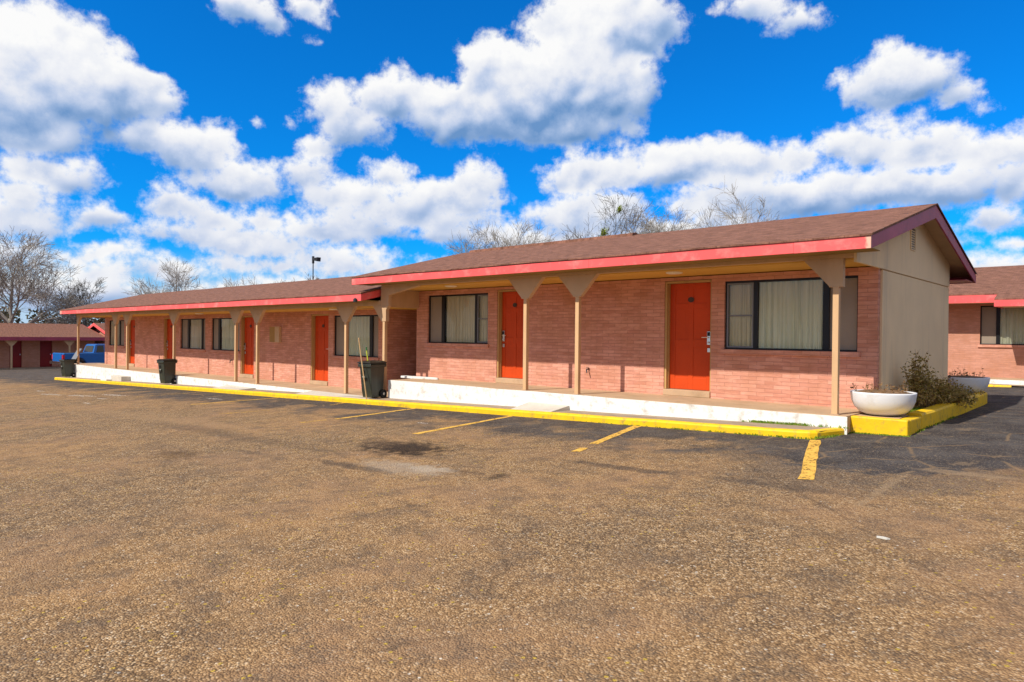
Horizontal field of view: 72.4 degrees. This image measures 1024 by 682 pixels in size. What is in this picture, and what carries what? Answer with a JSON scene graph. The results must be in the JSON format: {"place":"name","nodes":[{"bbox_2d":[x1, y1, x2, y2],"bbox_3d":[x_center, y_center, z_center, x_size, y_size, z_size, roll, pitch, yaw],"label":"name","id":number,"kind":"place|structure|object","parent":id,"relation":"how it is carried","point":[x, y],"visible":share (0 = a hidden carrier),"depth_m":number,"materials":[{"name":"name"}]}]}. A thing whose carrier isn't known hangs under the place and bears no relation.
{"place":"outdoors","nodes":[
{"label":"outdoors","id":0,"kind":"place"},
{"bbox_2d":[0,368,1023,681],"bbox_3d":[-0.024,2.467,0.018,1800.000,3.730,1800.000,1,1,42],"label":"parking lot","id":1,"kind":"structure","parent":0,"point":[154,534],"depth_m":5.29,"materials":[{"name":"brown asphalt"}]},
{"bbox_2d":[0,225,94,323],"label":"bare tree","id":2,"kind":"object","parent":1,"relation":"on","point":[27,292],"visible":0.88,"depth_m":63.19,"materials":[{"name":"grey plant"}]},
{"bbox_2d":[0,306,104,326],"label":"woodland","id":3,"kind":"object","parent":1,"relation":"on","point":[7,315],"depth_m":75.53,"materials":[{"name":"plant"}]},
{"bbox_2d":[0,323,104,369],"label":"motel wing","id":4,"kind":"structure","parent":1,"relation":"on","point":[30,345],"depth_m":55.46,"materials":[{"name":"brick"}]},
{"bbox_2d":[12,341,20,366],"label":"door","id":5,"kind":"structure","parent":4,"relation":"in","point":[16,360],"depth_m":54.48,"materials":[{"name":"paint"}]},
{"bbox_2d":[40,341,51,366],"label":"door","id":6,"kind":"structure","parent":4,"relation":"in","point":[45,346],"depth_m":55.88,"materials":[{"name":"paint"}]},
{"bbox_2d":[34,277,107,326],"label":"bare tree","id":7,"kind":"object","parent":1,"relation":"on","point":[83,295],"visible":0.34,"depth_m":69.84,"materials":[{"name":"grey plant"}]},
{"bbox_2d":[49,344,104,363],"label":"pickup truck","id":8,"kind":"object","parent":1,"relation":"on","point":[92,353],"visible":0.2,"depth_m":50.70,"materials":[{"name":"blue paint"}]},
{"bbox_2d":[88,323,104,343],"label":"motel wing","id":9,"kind":"structure","parent":1,"relation":"on","point":[99,328],"depth_m":59.94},
{"bbox_2d":[111,375,130,380],"bbox_3d":[-16.310,1.687,29.178,1.200,0.470,0.358,1,1,42],"label":"concrete step","id":10,"kind":"object","parent":1,"relation":"on","point":[119,378],"visible":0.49,"depth_m":28.87,"materials":[{"name":"white concrete"}]},
{"bbox_2d":[121,258,204,295],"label":"bare tree","id":11,"kind":"object","parent":1,"relation":"on","point":[179,283],"visible":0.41,"depth_m":75.74,"materials":[{"name":"grey plant"}]},
{"bbox_2d":[73,363,387,396],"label":"raised walkway","id":12,"kind":"structure","parent":1,"relation":"on","point":[100,371],"depth_m":25.24,"materials":[{"name":"concrete"}]},
{"bbox_2d":[59,276,416,393],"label":"motel wing","id":13,"kind":"structure","parent":1,"relation":"on","point":[309,331],"depth_m":23.30,"materials":[{"name":"brick"}]},
{"bbox_2d":[107,320,124,347],"bbox_3d":[-19.033,-0.348,33.774,2.170,1.303,0.182,1,1,42],"label":"window","id":14,"kind":"structure","parent":13,"relation":"in","point":[120,326],"depth_m":33.87,"materials":[{"name":"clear glass"}]},
{"bbox_2d":[129,319,134,366],"bbox_3d":[-17.610,0.071,32.515,0.940,2.199,0.225,1,1,42],"label":"door","id":15,"kind":"structure","parent":13,"relation":"in","point":[132,324],"depth_m":32.71,"materials":[{"name":"paint"}]},
{"bbox_2d":[164,318,172,358],"bbox_3d":[-14.487,0.063,29.691,0.920,2.080,0.160,1,1,42],"label":"door","id":16,"kind":"structure","parent":13,"relation":"in","point":[168,326],"depth_m":29.92,"materials":[{"name":"paint"}]},
{"bbox_2d":[179,318,205,351],"bbox_3d":[-12.745,-0.243,28.026,2.410,1.303,0.182,1,1,42],"label":"window","id":17,"kind":"structure","parent":13,"relation":"in","point":[193,330],"depth_m":28.14,"materials":[{"name":"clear glass"}]},
{"bbox_2d":[210,318,239,353],"bbox_3d":[-10.659,-0.209,26.121,2.360,1.303,0.182,1,1,42],"label":"window","id":18,"kind":"structure","parent":13,"relation":"in","point":[223,328],"depth_m":26.34,"materials":[{"name":"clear glass"}]},
{"bbox_2d":[239,316,253,377],"bbox_3d":[-9.387,0.208,25.000,0.980,2.199,0.225,1,1,42],"label":"door","id":19,"kind":"structure","parent":13,"relation":"in","point":[247,322],"depth_m":25.19,"materials":[{"name":"paint"}]},
{"bbox_2d":[310,314,328,385],"bbox_3d":[-5.944,0.266,21.854,0.990,2.199,0.225,1,1,42],"label":"door","id":20,"kind":"structure","parent":13,"relation":"in","point":[320,322],"depth_m":22.01,"materials":[{"name":"paint"}]},
{"bbox_2d":[331,315,378,359],"bbox_3d":[-4.566,-0.107,20.552,2.330,1.303,0.181,1,1,42],"label":"window","id":21,"kind":"structure","parent":13,"relation":"in","point":[363,327],"depth_m":20.55,"materials":[{"name":"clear glass"}]},
{"bbox_2d":[217,275,261,286],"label":"bare tree","id":22,"kind":"object","parent":1,"relation":"on","point":[237,282],"visible":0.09,"depth_m":78.73,"materials":[{"name":"grey plant"}]},
{"bbox_2d":[312,256,320,279],"bbox_3d":[-10.773,-1.373,38.432,0.480,6.560,0.181,1,0,-1],"label":"floodlight pole","id":23,"kind":"object","parent":1,"relation":"on","point":[316,259],"visible":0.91,"depth_m":38.40,"materials":[{"name":"metal"}]},
{"bbox_2d":[336,408,414,418],"bbox_3d":[-2.829,1.521,14.714,0.152,0.064,2.092,1,1,40],"label":"parking line","id":24,"kind":"object","parent":1,"relation":"on","point":[375,413],"visible":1,"depth_m":14.62,"materials":[{"name":"paint"}]},
{"bbox_2d":[54,377,843,438],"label":"kerb","id":25,"kind":"structure","parent":1,"relation":"on","point":[741,429],"depth_m":13.16,"materials":[{"name":"yellow paint"}]},
{"bbox_2d":[358,338,366,398],"bbox_3d":[-3.618,0.659,16.960,0.374,1.477,0.036,1,1,42],"label":"broom","id":26,"kind":"object","parent":25,"relation":"on","point":[362,368],"visible":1,"depth_m":16.95,"materials":[{"name":"brown wood"}]},
{"bbox_2d":[60,377,840,430],"bbox_3d":[-8.804,1.516,22.178,36.320,0.951,0.630,1,1,42],"label":"pavement strip","id":27,"kind":"object","parent":1,"relation":"on","point":[650,417],"visible":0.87,"depth_m":12.75,"materials":[{"name":"concrete"}]},
{"bbox_2d":[59,349,82,376],"bbox_3d":[-21.279,1.056,33.779,0.458,1.377,0.882,1,1,32],"label":"wheeled bin","id":28,"kind":"object","parent":27,"relation":"on","point":[67,367],"visible":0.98,"depth_m":33.55,"materials":[{"name":"plastic"}]},
{"bbox_2d":[156,359,176,383],"bbox_3d":[-12.689,1.119,25.798,0.470,0.925,0.613,1,1,34],"label":"wheeled bin","id":29,"kind":"object","parent":27,"relation":"on","point":[167,367],"visible":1,"depth_m":25.64,"materials":[{"name":"plastic"}]},
{"bbox_2d":[215,385,254,389],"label":"concrete ramp","id":30,"kind":"structure","parent":27,"relation":"on","point":[233,387],"depth_m":22.19,"materials":[{"name":"white concrete"}]},
{"bbox_2d":[298,390,375,398],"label":"concrete ramp","id":31,"kind":"structure","parent":27,"relation":"on","point":[319,393],"depth_m":18.63,"materials":[{"name":"white concrete"}]},
{"bbox_2d":[357,360,386,397],"bbox_3d":[-3.433,0.947,17.287,0.470,0.925,0.613,1,1,36],"label":"wheeled bin","id":32,"kind":"object","parent":27,"relation":"on","point":[374,374],"visible":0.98,"depth_m":17.12,"materials":[{"name":"plastic"}]},
{"bbox_2d":[512,402,568,411],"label":"concrete ramp","id":33,"kind":"structure","parent":27,"relation":"on","point":[535,406],"depth_m":13.60,"materials":[{"name":"white concrete"}]},
{"bbox_2d":[413,416,510,433],"bbox_3d":[-0.803,1.487,12.523,0.150,0.076,2.623,1,1,37],"label":"parking line","id":34,"kind":"object","parent":1,"relation":"on","point":[459,425],"visible":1,"depth_m":12.27,"materials":[{"name":"paint"}]},
{"bbox_2d":[440,218,560,257],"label":"bare tree","id":35,"kind":"object","parent":1,"relation":"on","point":[505,242],"visible":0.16,"depth_m":58.37,"materials":[{"name":"grey plant"}]},
{"bbox_2d":[553,187,645,239],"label":"mistletoe tree","id":36,"kind":"object","parent":1,"relation":"on","point":[603,230],"visible":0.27,"depth_m":49.48,"materials":[{"name":"grey plant"}]},
{"bbox_2d":[589,426,640,443],"bbox_3d":[1.620,1.435,10.797,0.156,0.049,1.950,1,0,29],"label":"parking line","id":37,"kind":"object","parent":1,"relation":"on","point":[617,433],"visible":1,"depth_m":10.75,"materials":[{"name":"paint"}]},
{"bbox_2d":[388,378,862,434],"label":"raised walkway","id":38,"kind":"structure","parent":1,"relation":"on","point":[472,392],"depth_m":12.98,"materials":[{"name":"concrete"}]},
{"bbox_2d":[401,375,438,379],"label":"kerb","id":39,"kind":"structure","parent":38,"relation":"on","point":[418,377],"depth_m":17.73,"materials":[{"name":"white paint"}]},
{"bbox_2d":[617,200,699,233],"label":"bare tree","id":40,"kind":"object","parent":1,"relation":"on","point":[647,228],"visible":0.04,"depth_m":51.38,"materials":[{"name":"grey plant"}]},
{"bbox_2d":[351,203,976,414],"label":"motel wing","id":41,"kind":"structure","parent":1,"relation":"on","point":[824,310],"depth_m":13.22,"materials":[{"name":"brick"}]},
{"bbox_2d":[425,293,488,347],"bbox_3d":[-1.308,-0.539,17.686,2.304,1.373,0.345,1,1,42],"label":"window","id":42,"kind":"structure","parent":41,"relation":"in","point":[454,319],"depth_m":17.66,"materials":[{"name":"clear glass"}]},
{"bbox_2d":[495,289,523,384],"bbox_3d":[0.021,-0.105,16.403,0.900,2.199,0.225,1,1,42],"label":"door","id":43,"kind":"structure","parent":41,"relation":"in","point":[510,304],"depth_m":16.53,"materials":[{"name":"paint"}]},
{"bbox_2d":[663,279,711,397],"bbox_3d":[3.373,-0.049,13.341,0.980,2.199,0.225,1,1,42],"label":"door","id":44,"kind":"structure","parent":41,"relation":"in","point":[687,363],"depth_m":13.40,"materials":[{"name":"paint"}]},
{"bbox_2d":[720,275,860,357],"bbox_3d":[4.744,-0.412,12.046,2.373,1.323,0.182,1,1,42],"label":"window","id":45,"kind":"structure","parent":41,"relation":"in","point":[771,316],"depth_m":12.07,"materials":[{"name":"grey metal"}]},
{"bbox_2d":[686,175,782,228],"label":"bare tree","id":46,"kind":"object","parent":1,"relation":"on","point":[743,215],"visible":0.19,"depth_m":48.33,"materials":[{"name":"grey plant"}]},
{"bbox_2d":[586,407,957,439],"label":"weeds","id":47,"kind":"object","parent":1,"relation":"on","point":[805,424],"visible":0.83,"depth_m":10.47,"materials":[{"name":"green plant"}]},
{"bbox_2d":[798,440,820,479],"bbox_3d":[3.628,1.404,8.489,0.161,0.062,2.714,1,0,25],"label":"parking line","id":48,"kind":"object","parent":1,"relation":"on","point":[812,455],"visible":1,"depth_m":8.23,"materials":[{"name":"paint"}]},
{"bbox_2d":[877,536,889,539],"bbox_3d":[2.765,1.465,5.213,0.095,0.010,0.040,1,1,42],"label":"paper scrap","id":49,"kind":"object","parent":1,"relation":"on","point":[883,537],"visible":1,"depth_m":5.20,"materials":[{"name":"white paper"}]},
{"bbox_2d":[850,391,986,435],"bbox_3d":[7.780,1.404,12.795,0.782,0.655,7.510,1,1,42],"label":"planter bed","id":50,"kind":"object","parent":1,"relation":"on","point":[909,423],"visible":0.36,"depth_m":10.26,"materials":[{"name":"yellow paint"}]},
{"bbox_2d":[850,377,916,415],"bbox_3d":[5.561,0.821,10.496,0.890,0.568,0.890,1,1,42],"label":"planter bowl","id":51,"kind":"object","parent":50,"relation":"on","point":[885,402],"visible":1,"depth_m":10.21,"materials":[{"name":"white ceramic"}]},
{"bbox_2d":[900,351,984,408],"bbox_3d":[7.510,0.667,12.105,2.717,1.070,0.796,0,1,-34],"label":"bush","id":52,"kind":"object","parent":50,"relation":"on","point":[945,392],"visible":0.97,"depth_m":11.65,"materials":[{"name":"green plant"}]},
{"bbox_2d":[948,366,989,392],"bbox_3d":[9.687,0.800,14.989,0.910,0.622,0.910,1,1,42],"label":"planter bowl","id":53,"kind":"object","parent":50,"relation":"on","point":[973,381],"visible":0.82,"depth_m":14.64,"materials":[{"name":"white ceramic"}]},
{"bbox_2d":[948,265,1023,384],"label":"motel wing","id":54,"kind":"structure","parent":1,"relation":"on","point":[986,322],"depth_m":22.15,"materials":[{"name":"brick"}]},
{"bbox_2d":[978,306,1023,347],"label":"window","id":55,"kind":"structure","parent":54,"relation":"in","point":[999,327],"depth_m":21.97,"materials":[{"name":"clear glass"}]},
{"bbox_2d":[988,384,1011,386],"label":"kerb","id":56,"kind":"structure","parent":1,"relation":"on","point":[989,385],"depth_m":20.20,"materials":[{"name":"yellow paint"}]},
{"bbox_2d":[991,384,1023,385],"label":"pavement strip","id":57,"kind":"object","parent":1,"relation":"on","point":[1007,384],"depth_m":20.58,"materials":[{"name":"concrete"}]},
{"bbox_2d":[0,0,1023,311],"bbox_3d":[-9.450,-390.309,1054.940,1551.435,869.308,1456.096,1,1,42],"label":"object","id":58,"kind":"structure","parent":0,"point":[570,74],"depth_m":1359.13,"materials":[{"name":"white"}]}
]}

